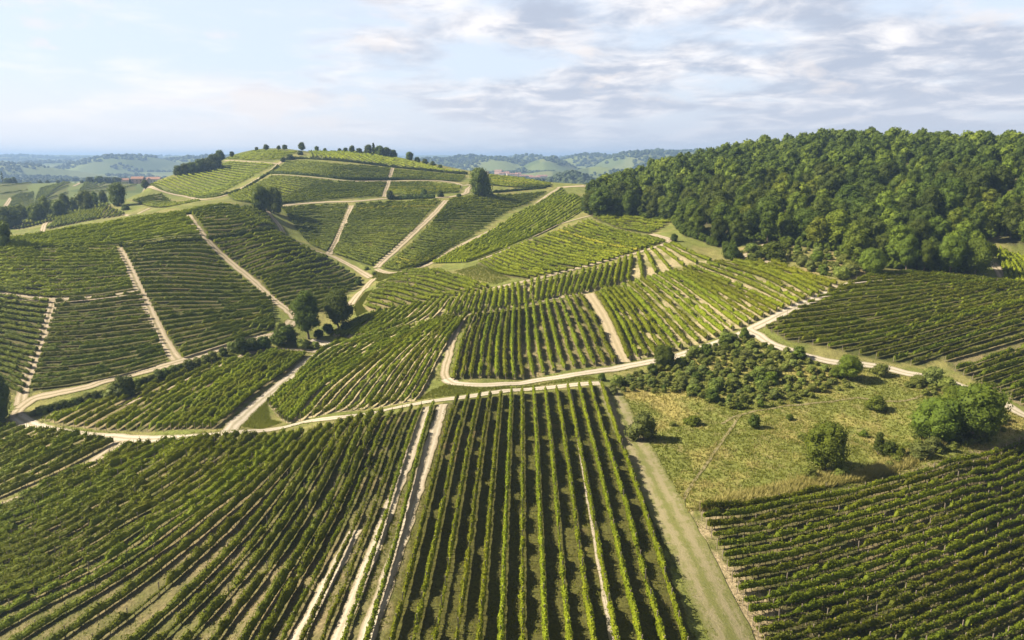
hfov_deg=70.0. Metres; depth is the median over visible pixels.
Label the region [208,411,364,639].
vine row
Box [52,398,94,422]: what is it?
vine row
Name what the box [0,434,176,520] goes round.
vine row
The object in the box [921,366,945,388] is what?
bush
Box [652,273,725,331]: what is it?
vine row
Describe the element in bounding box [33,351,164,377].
vine row
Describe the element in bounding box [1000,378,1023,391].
vine row
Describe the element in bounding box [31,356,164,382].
vine row
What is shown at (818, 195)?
tree
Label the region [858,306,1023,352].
vine row
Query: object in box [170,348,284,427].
vine row
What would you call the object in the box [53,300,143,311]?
vine row
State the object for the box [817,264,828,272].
bush
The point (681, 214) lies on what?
tree
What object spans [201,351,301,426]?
vine row
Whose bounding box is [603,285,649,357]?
vine row
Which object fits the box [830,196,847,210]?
tree
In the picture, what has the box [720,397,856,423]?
footpath
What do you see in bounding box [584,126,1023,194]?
hillside wood
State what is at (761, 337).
gravel road
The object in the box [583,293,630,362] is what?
sandy alley
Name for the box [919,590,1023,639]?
vine row
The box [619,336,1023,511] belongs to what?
dry grass
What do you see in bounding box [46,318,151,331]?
vine row
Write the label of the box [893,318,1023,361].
vine row
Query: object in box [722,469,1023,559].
vine row
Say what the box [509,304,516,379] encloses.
vine row
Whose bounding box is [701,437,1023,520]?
vine row
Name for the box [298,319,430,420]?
vine row
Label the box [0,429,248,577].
vine row
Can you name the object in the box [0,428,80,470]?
vine row
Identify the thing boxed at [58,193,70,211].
tree
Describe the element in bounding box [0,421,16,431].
vine row
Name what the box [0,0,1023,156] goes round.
sky
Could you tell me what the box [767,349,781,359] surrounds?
bush
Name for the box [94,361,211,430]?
vine row
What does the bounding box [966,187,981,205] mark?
tree
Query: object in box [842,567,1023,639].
vine row
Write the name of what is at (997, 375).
vine row
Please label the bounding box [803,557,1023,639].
vine row
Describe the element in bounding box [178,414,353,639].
vine row
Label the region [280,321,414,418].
vine row
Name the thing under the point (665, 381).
bush
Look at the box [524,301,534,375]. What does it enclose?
vine row
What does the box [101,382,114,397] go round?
bush
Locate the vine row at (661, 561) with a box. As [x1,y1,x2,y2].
[600,379,689,639]
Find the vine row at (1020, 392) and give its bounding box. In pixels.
[1009,388,1023,397]
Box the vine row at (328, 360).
[274,327,386,413]
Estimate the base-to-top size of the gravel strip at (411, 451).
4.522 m
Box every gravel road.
[9,381,599,442]
[219,338,334,433]
[441,274,898,386]
[748,328,1023,417]
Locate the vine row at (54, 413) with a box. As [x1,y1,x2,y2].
[45,410,58,420]
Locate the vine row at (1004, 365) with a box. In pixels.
[972,356,1023,379]
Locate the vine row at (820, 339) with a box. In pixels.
[813,296,1023,343]
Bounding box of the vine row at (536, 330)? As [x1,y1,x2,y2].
[531,299,545,372]
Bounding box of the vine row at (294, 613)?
[279,407,393,639]
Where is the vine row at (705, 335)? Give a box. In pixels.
[639,274,710,340]
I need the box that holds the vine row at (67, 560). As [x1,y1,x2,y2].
[0,430,266,593]
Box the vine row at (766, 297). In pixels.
[692,264,785,307]
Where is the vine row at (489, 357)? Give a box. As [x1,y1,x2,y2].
[485,306,498,375]
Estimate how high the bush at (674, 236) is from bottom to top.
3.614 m
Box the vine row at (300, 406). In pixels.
[286,318,434,421]
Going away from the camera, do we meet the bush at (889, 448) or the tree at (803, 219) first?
the bush at (889, 448)
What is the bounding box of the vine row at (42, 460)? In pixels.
[0,433,96,482]
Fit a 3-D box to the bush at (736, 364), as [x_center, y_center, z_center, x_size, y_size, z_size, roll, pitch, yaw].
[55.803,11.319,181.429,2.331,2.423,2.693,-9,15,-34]
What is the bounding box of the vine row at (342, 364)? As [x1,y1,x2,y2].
[284,318,424,422]
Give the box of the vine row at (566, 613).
[544,386,573,639]
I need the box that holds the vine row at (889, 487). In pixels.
[706,444,1023,529]
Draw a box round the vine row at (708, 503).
[700,483,827,509]
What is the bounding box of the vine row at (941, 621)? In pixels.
[884,580,1023,639]
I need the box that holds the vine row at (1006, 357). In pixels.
[962,349,1023,375]
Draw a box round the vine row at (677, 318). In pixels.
[634,278,701,341]
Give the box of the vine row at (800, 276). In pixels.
[746,257,825,289]
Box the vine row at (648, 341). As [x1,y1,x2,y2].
[608,286,655,350]
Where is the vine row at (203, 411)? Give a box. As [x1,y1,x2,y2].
[184,349,293,426]
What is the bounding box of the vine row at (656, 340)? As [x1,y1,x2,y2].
[613,283,663,345]
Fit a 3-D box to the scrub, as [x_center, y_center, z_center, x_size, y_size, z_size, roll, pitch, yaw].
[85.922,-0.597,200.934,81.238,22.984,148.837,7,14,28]
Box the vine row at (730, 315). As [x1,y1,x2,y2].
[665,270,742,325]
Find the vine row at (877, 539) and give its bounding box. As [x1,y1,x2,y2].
[732,485,1023,580]
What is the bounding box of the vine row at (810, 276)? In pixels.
[758,257,831,286]
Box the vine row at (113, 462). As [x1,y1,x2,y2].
[0,438,158,510]
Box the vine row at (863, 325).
[784,291,1023,338]
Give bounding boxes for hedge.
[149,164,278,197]
[186,205,247,213]
[271,170,456,180]
[286,156,467,173]
[343,226,413,230]
[391,193,434,199]
[426,224,473,232]
[491,183,550,186]
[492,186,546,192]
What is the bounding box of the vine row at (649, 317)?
[618,283,674,349]
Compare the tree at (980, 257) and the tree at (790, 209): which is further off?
the tree at (790, 209)
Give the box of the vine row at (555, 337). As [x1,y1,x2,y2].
[544,297,566,368]
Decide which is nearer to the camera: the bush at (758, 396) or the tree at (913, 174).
the bush at (758, 396)
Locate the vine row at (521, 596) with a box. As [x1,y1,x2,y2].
[518,387,525,639]
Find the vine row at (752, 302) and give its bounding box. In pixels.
[682,265,771,312]
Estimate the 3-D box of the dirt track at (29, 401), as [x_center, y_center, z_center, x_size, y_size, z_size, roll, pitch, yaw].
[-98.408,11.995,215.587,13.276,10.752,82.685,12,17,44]
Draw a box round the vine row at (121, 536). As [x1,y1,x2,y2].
[0,431,276,602]
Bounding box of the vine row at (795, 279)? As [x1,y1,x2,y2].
[734,257,820,292]
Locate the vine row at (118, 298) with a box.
[54,294,142,306]
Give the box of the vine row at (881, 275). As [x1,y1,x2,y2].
[856,270,943,278]
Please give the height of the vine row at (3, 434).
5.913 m
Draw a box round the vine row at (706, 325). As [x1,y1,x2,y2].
[646,275,718,335]
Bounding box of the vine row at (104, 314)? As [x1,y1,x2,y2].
[50,308,147,321]
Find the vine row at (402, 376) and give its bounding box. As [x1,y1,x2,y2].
[378,314,454,404]
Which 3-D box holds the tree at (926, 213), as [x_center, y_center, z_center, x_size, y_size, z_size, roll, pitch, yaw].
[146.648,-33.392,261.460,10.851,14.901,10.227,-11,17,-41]
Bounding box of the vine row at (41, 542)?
[0,429,229,563]
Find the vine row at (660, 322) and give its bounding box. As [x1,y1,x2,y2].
[622,281,682,349]
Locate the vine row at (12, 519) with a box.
[0,435,185,526]
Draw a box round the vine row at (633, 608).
[578,381,643,639]
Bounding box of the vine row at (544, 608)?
[532,385,548,639]
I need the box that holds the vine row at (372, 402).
[368,314,450,406]
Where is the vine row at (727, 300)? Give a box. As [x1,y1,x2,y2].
[674,268,757,318]
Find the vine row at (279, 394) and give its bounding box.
[269,331,369,406]
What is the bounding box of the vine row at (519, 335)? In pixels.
[516,303,524,377]
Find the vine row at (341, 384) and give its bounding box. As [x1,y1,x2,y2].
[312,315,437,417]
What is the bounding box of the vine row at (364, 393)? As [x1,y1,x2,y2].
[347,316,444,410]
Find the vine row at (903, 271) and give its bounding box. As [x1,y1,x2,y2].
[865,269,955,275]
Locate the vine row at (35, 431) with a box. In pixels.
[0,424,41,447]
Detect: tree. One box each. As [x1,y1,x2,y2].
[0,205,24,228]
[0,220,11,245]
[0,372,12,421]
[3,178,10,183]
[10,177,17,183]
[15,204,27,219]
[26,202,47,221]
[37,195,50,213]
[49,199,68,215]
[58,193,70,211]
[69,197,79,212]
[73,189,94,208]
[85,177,92,182]
[91,191,98,204]
[93,175,103,182]
[98,189,107,204]
[103,177,111,182]
[106,182,125,206]
[110,177,118,182]
[141,180,148,188]
[172,165,182,175]
[178,163,191,174]
[186,162,195,173]
[193,159,208,171]
[200,157,211,170]
[206,153,221,169]
[215,149,224,159]
[251,184,271,211]
[266,186,282,213]
[289,290,320,338]
[298,142,305,149]
[321,289,355,327]
[348,145,354,151]
[363,144,371,152]
[374,145,382,154]
[382,147,391,155]
[386,190,392,199]
[389,150,397,157]
[406,152,412,160]
[420,189,426,194]
[437,190,443,196]
[469,166,492,195]
[580,194,585,209]
[582,190,593,214]
[588,187,613,212]
[610,181,634,200]
[611,197,623,211]
[621,189,638,214]
[637,195,641,207]
[641,192,651,210]
[642,186,652,203]
[646,198,659,217]
[650,183,666,200]
[653,344,676,365]
[657,195,665,210]
[657,197,676,218]
[663,178,681,203]
[673,174,686,185]
[674,201,681,218]
[677,196,700,217]
[677,204,685,224]
[679,174,699,192]
[679,187,696,202]
[683,204,697,229]
[685,199,698,222]
[693,205,705,234]
[696,175,708,184]
[696,180,705,200]
[698,183,717,204]
[701,199,712,221]
[705,195,732,223]
[709,215,728,240]
[710,201,731,226]
[711,173,727,184]
[711,189,732,203]
[713,177,726,191]
[723,179,742,204]
[727,207,742,230]
[729,219,745,241]
[733,197,745,213]
[735,175,745,183]
[735,184,751,200]
[739,204,754,220]
[741,168,764,188]
[741,208,759,231]
[742,217,752,235]
[743,187,767,209]
[755,196,778,223]
[758,183,766,189]
[758,200,778,242]
[762,188,786,211]
[764,167,775,189]
[771,173,789,189]
[775,182,788,206]
[775,212,786,231]
[778,219,793,236]
[782,180,791,191]
[784,191,807,214]
[785,201,794,226]
[787,174,794,184]
[787,180,802,199]
[791,208,808,228]
[792,208,823,239]
[793,170,804,181]
[799,181,811,203]
[802,173,811,183]
[802,419,850,470]
[805,193,817,207]
[805,216,829,242]
[806,180,819,193]
[808,196,832,219]
[812,162,833,179]
[813,193,827,202]
[816,173,838,199]
[816,189,832,202]
[825,209,851,244]
[827,163,847,184]
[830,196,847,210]
[833,173,846,188]
[833,202,851,217]
[834,183,862,210]
[835,353,865,379]
[842,220,870,258]
[845,166,860,184]
[849,196,868,215]
[849,212,859,222]
[851,183,863,192]
[854,165,880,188]
[857,202,885,219]
[858,247,888,273]
[860,216,888,249]
[861,180,881,200]
[868,184,893,199]
[868,237,884,254]
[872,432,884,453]
[874,190,900,209]
[875,233,891,253]
[876,159,897,177]
[878,161,897,183]
[878,176,887,185]
[878,208,902,233]
[884,222,914,262]
[885,203,900,212]
[887,213,903,233]
[888,173,905,191]
[894,179,909,196]
[895,180,919,205]
[897,195,917,212]
[897,234,921,269]
[900,210,912,225]
[905,217,930,247]
[906,167,921,183]
[907,206,935,224]
[907,394,966,443]
[908,225,916,237]
[914,180,938,207]
[916,186,943,214]
[916,239,936,270]
[920,163,937,181]
[924,175,934,180]
[927,215,951,243]
[929,236,939,259]
[932,171,950,188]
[935,160,956,177]
[935,234,968,272]
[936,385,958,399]
[938,191,960,219]
[940,177,967,207]
[940,230,963,267]
[943,230,972,243]
[945,170,954,175]
[945,173,956,179]
[945,207,970,230]
[951,379,1013,437]
[954,168,971,188]
[955,220,981,235]
[956,155,972,173]
[961,206,973,219]
[962,187,977,220]
[962,237,996,273]
[964,167,996,200]
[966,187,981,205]
[969,231,985,238]
[970,202,988,232]
[971,162,994,170]
[971,201,997,230]
[980,188,1001,206]
[984,160,999,170]
[992,169,1010,196]
[992,196,1010,221]
[993,164,1014,189]
[1000,151,1023,177]
[1000,203,1023,238]
[1001,158,1019,184]
[1004,190,1018,205]
[1013,172,1023,205]
[1016,219,1023,237]
[1017,158,1023,177]
[1020,195,1023,212]
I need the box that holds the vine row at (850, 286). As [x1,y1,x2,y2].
[826,275,1006,292]
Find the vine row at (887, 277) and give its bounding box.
[847,271,980,282]
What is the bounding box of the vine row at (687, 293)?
[658,271,734,328]
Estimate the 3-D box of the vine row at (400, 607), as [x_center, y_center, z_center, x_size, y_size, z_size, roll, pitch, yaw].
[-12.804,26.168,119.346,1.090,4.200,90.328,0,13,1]
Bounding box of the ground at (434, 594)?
[0,148,1023,639]
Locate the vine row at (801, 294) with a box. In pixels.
[713,258,807,298]
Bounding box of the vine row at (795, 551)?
[727,480,1023,568]
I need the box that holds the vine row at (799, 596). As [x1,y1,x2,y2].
[747,514,1023,615]
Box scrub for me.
[608,244,1012,465]
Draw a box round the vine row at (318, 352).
[265,333,359,404]
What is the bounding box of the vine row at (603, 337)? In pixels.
[577,292,616,364]
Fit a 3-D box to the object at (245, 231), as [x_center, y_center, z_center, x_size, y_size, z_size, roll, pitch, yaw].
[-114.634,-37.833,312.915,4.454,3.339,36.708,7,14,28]
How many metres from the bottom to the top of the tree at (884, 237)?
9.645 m
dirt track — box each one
[0,290,134,302]
[1,439,130,502]
[3,198,10,206]
[9,408,25,420]
[13,303,57,405]
[13,319,294,408]
[39,218,48,231]
[107,205,149,215]
[117,247,181,360]
[119,348,316,405]
[142,161,282,199]
[187,214,295,318]
[225,160,277,163]
[266,210,372,277]
[274,174,432,181]
[283,180,471,205]
[325,205,353,254]
[348,278,375,304]
[373,200,448,267]
[374,268,409,273]
[382,168,393,196]
[415,188,558,267]
[440,320,464,378]
[468,291,587,314]
[479,215,589,259]
[493,233,672,287]
[764,260,837,287]
[990,261,1007,277]
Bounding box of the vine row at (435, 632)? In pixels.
[431,389,481,639]
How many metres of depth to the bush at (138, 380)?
194.55 m
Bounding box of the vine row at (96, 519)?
[0,429,239,569]
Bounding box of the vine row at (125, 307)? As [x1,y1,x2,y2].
[51,305,145,316]
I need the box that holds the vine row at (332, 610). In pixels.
[320,404,412,639]
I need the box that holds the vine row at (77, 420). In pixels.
[72,377,158,427]
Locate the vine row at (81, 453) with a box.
[0,437,113,497]
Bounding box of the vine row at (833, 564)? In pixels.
[736,495,1023,592]
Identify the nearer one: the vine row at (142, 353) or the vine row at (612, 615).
the vine row at (612, 615)
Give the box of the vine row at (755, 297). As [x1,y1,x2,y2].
[687,264,777,310]
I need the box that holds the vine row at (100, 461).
[3,436,141,505]
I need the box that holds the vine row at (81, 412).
[62,394,118,424]
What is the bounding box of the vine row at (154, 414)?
[136,349,261,431]
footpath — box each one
[682,414,741,500]
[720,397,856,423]
[857,391,930,401]
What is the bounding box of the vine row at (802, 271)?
[771,258,837,283]
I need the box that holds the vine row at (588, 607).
[555,384,595,639]
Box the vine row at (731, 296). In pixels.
[682,269,764,315]
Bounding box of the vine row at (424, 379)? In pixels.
[410,311,467,399]
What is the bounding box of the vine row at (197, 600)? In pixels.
[150,417,342,639]
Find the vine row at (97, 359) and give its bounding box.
[37,344,161,366]
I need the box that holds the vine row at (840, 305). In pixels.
[787,281,1011,313]
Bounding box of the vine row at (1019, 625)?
[978,619,1023,639]
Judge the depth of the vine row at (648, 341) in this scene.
217.80 m
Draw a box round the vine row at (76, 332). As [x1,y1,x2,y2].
[49,323,153,335]
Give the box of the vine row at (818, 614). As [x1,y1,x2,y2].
[756,535,1023,636]
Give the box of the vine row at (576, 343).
[559,297,587,365]
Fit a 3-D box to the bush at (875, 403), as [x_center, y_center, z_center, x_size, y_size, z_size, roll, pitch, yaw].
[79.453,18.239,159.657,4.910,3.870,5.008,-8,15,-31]
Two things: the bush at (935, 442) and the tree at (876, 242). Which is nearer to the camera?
the bush at (935, 442)
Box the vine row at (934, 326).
[842,303,1023,351]
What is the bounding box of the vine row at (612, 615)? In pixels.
[567,382,620,639]
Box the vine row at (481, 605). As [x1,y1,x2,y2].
[475,388,502,639]
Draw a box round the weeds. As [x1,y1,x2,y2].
[0,264,1023,639]
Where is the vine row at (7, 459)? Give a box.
[0,428,72,466]
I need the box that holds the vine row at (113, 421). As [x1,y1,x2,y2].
[105,358,225,430]
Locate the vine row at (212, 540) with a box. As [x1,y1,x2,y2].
[88,421,322,639]
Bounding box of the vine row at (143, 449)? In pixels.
[0,434,167,514]
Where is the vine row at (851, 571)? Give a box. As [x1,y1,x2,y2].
[742,503,1023,605]
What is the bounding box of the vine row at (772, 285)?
[707,259,800,301]
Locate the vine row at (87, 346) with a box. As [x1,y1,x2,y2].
[40,335,157,351]
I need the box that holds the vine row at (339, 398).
[322,315,441,411]
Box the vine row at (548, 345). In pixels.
[538,300,555,372]
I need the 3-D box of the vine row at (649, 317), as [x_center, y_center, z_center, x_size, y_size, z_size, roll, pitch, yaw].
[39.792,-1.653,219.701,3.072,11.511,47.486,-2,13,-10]
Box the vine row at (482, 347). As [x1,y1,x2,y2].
[477,309,492,378]
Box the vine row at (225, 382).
[162,349,281,430]
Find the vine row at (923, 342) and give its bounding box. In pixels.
[875,311,1023,356]
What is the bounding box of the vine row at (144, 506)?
[0,430,257,585]
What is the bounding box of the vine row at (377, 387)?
[357,314,448,407]
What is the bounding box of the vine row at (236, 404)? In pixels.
[208,350,306,429]
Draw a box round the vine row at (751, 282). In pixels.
[699,262,791,306]
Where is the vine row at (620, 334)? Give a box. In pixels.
[594,291,631,358]
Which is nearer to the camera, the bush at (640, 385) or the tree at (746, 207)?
the bush at (640, 385)
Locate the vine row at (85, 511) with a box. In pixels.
[0,430,220,555]
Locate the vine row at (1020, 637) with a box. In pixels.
[1012,634,1023,639]
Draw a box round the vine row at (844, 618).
[763,544,1023,639]
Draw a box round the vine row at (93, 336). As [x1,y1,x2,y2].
[43,328,156,341]
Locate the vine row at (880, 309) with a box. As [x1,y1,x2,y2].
[765,281,1023,328]
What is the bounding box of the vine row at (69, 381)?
[28,359,166,387]
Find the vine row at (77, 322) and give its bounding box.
[49,314,149,325]
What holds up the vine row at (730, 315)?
on the ground at (434, 594)
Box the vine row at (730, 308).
[669,268,750,324]
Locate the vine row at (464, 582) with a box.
[453,389,491,639]
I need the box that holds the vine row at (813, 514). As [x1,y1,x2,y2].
[711,452,1023,538]
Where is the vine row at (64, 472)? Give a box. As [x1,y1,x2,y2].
[0,439,133,507]
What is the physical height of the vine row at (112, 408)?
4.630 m
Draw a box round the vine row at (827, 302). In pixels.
[797,280,1018,308]
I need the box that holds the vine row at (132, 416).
[115,355,238,431]
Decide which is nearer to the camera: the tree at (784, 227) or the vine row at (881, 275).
the vine row at (881, 275)
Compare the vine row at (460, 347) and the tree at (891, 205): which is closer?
the vine row at (460, 347)
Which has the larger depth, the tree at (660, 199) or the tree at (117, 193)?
the tree at (117, 193)
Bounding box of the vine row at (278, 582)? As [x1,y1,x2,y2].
[237,409,374,639]
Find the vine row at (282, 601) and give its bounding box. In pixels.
[255,406,383,639]
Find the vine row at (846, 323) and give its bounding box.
[779,289,1023,333]
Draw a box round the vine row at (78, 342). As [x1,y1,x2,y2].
[43,331,156,346]
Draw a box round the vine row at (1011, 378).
[990,372,1023,387]
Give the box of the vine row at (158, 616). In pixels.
[123,422,332,639]
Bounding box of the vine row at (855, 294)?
[807,279,1021,302]
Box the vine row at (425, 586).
[410,391,469,639]
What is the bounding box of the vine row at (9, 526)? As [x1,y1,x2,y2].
[0,436,192,534]
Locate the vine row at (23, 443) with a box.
[0,426,56,455]
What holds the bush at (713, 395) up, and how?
on the ground at (434, 594)
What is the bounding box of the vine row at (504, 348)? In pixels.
[502,305,509,379]
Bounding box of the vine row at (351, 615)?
[340,401,422,639]
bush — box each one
[29,409,37,416]
[35,406,41,414]
[39,405,47,413]
[47,404,53,411]
[51,401,61,409]
[59,399,66,407]
[64,399,72,406]
[70,397,80,404]
[83,392,91,399]
[90,390,98,397]
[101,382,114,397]
[109,375,138,397]
[121,204,129,209]
[133,378,142,387]
[141,376,148,384]
[147,374,154,381]
[153,369,162,380]
[161,367,169,378]
[167,364,179,373]
[177,364,184,369]
[183,359,193,369]
[192,357,201,367]
[200,354,210,363]
[208,350,217,359]
[218,347,228,356]
[226,341,234,352]
[233,337,249,354]
[245,337,260,350]
[257,335,272,349]
[268,329,289,345]
[274,321,285,330]
[280,324,297,340]
[286,154,293,159]
[296,338,308,348]
[312,341,319,348]
[313,329,324,338]
[321,323,333,333]
[339,321,350,329]
[354,279,361,284]
[598,373,606,380]
[609,387,617,394]
[610,374,624,385]
[624,411,657,440]
[625,376,632,384]
[636,377,643,381]
[637,382,643,389]
[646,363,658,374]
[647,378,655,387]
[657,364,664,370]
[661,378,669,386]
[670,233,677,240]
[674,370,684,377]
[675,357,685,365]
[677,375,688,384]
[677,383,685,390]
[681,415,700,426]
[683,365,696,375]
[686,345,703,357]
[686,383,700,395]
[689,378,699,385]
[690,371,702,379]
[698,353,705,360]
[698,364,706,373]
[700,343,712,356]
[701,357,711,364]
[704,388,720,401]
[706,370,713,375]
[708,377,724,390]
[713,362,722,369]
[718,330,734,344]
[718,337,729,345]
[719,350,726,355]
[719,370,726,375]
[720,343,730,350]
[721,244,728,258]
[724,382,734,388]
[725,244,739,260]
[725,398,733,403]
[727,373,735,377]
[729,377,742,385]
[732,349,740,357]
[732,361,742,369]
[734,341,740,348]
[734,402,742,409]
[736,389,743,395]
[737,250,744,258]
[738,348,755,360]
[739,327,749,338]
[739,395,747,403]
[742,373,750,380]
[743,243,758,252]
[743,385,751,392]
[745,340,755,348]
[745,359,757,367]
[747,253,757,260]
[748,413,760,427]
[749,365,766,379]
[754,251,763,258]
[755,379,768,391]
[755,394,762,399]
[757,399,763,406]
[758,241,787,257]
[761,342,767,347]
[764,360,774,368]
[764,371,779,384]
[765,251,777,258]
[766,365,778,373]
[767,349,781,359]
[769,389,778,399]
[779,240,792,249]
[781,363,788,370]
[782,352,796,360]
[785,385,791,392]
[786,414,793,420]
[787,392,795,397]
[788,359,797,366]
[789,256,796,261]
[792,250,803,255]
[792,346,806,358]
[793,245,802,250]
[796,255,808,267]
[796,432,807,441]
[797,377,806,384]
[799,465,818,481]
[805,260,816,270]
[805,365,815,373]
[807,383,817,390]
[809,250,824,261]
[813,246,823,253]
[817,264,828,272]
[819,269,827,274]
[820,364,828,370]
[821,382,829,388]
[824,253,832,259]
[827,261,834,266]
[829,367,841,377]
[832,266,850,279]
[832,465,849,475]
[833,250,840,256]
[835,254,849,263]
[842,259,853,263]
[843,264,858,275]
[844,262,860,274]
[859,429,868,436]
[863,395,888,411]
[868,363,890,376]
[881,440,897,457]
[888,444,905,458]
[908,374,928,387]
[909,442,934,460]
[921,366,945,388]
[923,436,946,449]
[936,376,956,388]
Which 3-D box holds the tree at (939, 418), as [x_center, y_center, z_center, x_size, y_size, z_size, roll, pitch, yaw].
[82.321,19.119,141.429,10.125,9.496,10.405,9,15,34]
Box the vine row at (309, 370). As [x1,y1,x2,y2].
[271,329,377,407]
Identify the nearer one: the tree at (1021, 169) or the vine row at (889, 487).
the vine row at (889, 487)
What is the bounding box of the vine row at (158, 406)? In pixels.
[125,352,250,428]
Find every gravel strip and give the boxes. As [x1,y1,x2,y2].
[288,529,362,639]
[330,406,429,639]
[357,404,447,639]
[571,389,614,639]
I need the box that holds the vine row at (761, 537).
[716,460,1023,548]
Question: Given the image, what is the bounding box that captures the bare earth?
[557,185,585,187]
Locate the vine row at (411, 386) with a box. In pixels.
[399,311,462,400]
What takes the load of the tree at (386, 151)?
on the ground at (434, 594)
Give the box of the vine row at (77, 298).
[55,290,140,301]
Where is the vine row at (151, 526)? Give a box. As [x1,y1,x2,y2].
[0,427,285,613]
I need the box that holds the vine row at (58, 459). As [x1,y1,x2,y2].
[0,434,104,488]
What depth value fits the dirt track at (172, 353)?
239.40 m
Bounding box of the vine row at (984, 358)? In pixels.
[955,343,1023,369]
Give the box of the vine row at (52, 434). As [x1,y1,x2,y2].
[0,426,64,459]
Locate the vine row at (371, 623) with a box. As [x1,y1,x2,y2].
[363,399,434,639]
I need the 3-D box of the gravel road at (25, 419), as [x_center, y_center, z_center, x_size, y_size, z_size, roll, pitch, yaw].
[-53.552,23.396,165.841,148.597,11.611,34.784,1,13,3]
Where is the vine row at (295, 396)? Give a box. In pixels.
[278,324,404,418]
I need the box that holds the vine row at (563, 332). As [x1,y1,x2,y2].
[552,299,576,366]
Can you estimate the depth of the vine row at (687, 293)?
229.68 m
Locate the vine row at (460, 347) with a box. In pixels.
[450,306,475,377]
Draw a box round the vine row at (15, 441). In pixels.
[0,426,48,452]
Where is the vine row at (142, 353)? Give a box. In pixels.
[34,346,162,371]
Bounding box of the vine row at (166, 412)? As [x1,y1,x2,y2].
[147,347,273,430]
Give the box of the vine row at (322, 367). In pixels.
[275,326,395,413]
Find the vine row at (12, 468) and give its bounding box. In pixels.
[0,430,88,476]
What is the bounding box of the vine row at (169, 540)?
[6,426,304,639]
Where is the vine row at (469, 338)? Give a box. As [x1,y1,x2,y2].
[460,308,481,376]
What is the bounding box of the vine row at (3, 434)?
[0,424,26,437]
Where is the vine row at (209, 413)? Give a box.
[192,350,297,427]
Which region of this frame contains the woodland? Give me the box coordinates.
[0,148,705,183]
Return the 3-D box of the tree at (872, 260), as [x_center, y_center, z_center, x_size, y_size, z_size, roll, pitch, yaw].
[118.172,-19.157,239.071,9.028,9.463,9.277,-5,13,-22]
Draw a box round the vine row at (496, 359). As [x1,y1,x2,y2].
[494,308,503,376]
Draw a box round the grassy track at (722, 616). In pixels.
[593,385,754,639]
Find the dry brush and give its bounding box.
[694,437,945,510]
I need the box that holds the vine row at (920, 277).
[838,273,997,287]
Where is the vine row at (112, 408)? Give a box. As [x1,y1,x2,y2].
[83,367,185,428]
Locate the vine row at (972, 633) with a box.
[949,604,1023,639]
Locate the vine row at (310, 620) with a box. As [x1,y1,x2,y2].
[299,405,403,639]
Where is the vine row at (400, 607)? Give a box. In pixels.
[388,393,458,639]
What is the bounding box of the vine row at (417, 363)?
[388,312,458,405]
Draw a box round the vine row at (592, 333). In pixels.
[572,292,606,363]
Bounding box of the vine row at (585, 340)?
[565,294,596,364]
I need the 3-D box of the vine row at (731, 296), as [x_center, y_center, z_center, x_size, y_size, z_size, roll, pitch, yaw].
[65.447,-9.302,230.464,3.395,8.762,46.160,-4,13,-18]
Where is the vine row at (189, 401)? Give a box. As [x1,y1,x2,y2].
[154,347,277,431]
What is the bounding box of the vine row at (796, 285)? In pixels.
[721,257,813,295]
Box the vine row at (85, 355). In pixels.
[38,341,160,361]
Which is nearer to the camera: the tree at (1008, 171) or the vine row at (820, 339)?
the vine row at (820, 339)
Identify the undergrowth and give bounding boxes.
[583,206,1023,272]
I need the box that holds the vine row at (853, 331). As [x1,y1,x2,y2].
[798,294,1023,342]
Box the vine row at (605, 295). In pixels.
[600,288,639,359]
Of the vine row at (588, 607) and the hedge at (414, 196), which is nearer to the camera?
the vine row at (588, 607)
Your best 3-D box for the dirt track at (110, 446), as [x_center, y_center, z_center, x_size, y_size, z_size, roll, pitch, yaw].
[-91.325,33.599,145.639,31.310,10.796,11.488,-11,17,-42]
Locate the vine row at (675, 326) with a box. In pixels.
[627,280,691,344]
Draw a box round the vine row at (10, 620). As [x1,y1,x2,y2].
[0,428,294,631]
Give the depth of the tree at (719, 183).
338.97 m
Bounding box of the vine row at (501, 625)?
[497,386,512,639]
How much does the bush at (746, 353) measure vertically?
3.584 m
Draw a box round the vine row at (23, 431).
[0,426,36,442]
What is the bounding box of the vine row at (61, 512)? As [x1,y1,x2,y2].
[0,432,202,541]
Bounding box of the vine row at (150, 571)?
[43,428,312,639]
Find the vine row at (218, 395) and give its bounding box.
[176,349,289,428]
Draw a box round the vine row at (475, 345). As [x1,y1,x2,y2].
[468,306,486,378]
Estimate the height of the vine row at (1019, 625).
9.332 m
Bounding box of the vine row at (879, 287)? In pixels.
[817,277,1022,296]
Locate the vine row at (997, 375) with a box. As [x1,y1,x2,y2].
[981,364,1023,383]
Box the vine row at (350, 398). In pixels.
[335,317,441,409]
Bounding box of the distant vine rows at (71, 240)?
[0,149,1023,391]
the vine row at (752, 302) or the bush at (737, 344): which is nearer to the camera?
the bush at (737, 344)
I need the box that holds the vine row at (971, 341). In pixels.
[910,325,1023,362]
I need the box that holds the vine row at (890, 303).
[776,281,1022,321]
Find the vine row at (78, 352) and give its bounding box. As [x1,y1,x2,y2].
[40,337,159,356]
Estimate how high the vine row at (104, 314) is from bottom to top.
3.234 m
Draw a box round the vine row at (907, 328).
[827,298,1023,348]
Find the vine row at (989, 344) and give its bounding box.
[944,333,1023,359]
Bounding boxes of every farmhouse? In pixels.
[121,178,128,183]
[130,176,144,183]
[148,176,161,182]
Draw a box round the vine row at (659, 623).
[588,379,665,639]
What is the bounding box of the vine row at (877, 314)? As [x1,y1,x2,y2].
[771,285,1023,331]
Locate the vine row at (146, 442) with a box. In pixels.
[1,438,150,508]
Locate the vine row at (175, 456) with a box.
[0,431,211,547]
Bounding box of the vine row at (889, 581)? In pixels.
[752,525,1023,625]
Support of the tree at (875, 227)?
on the ground at (434, 594)

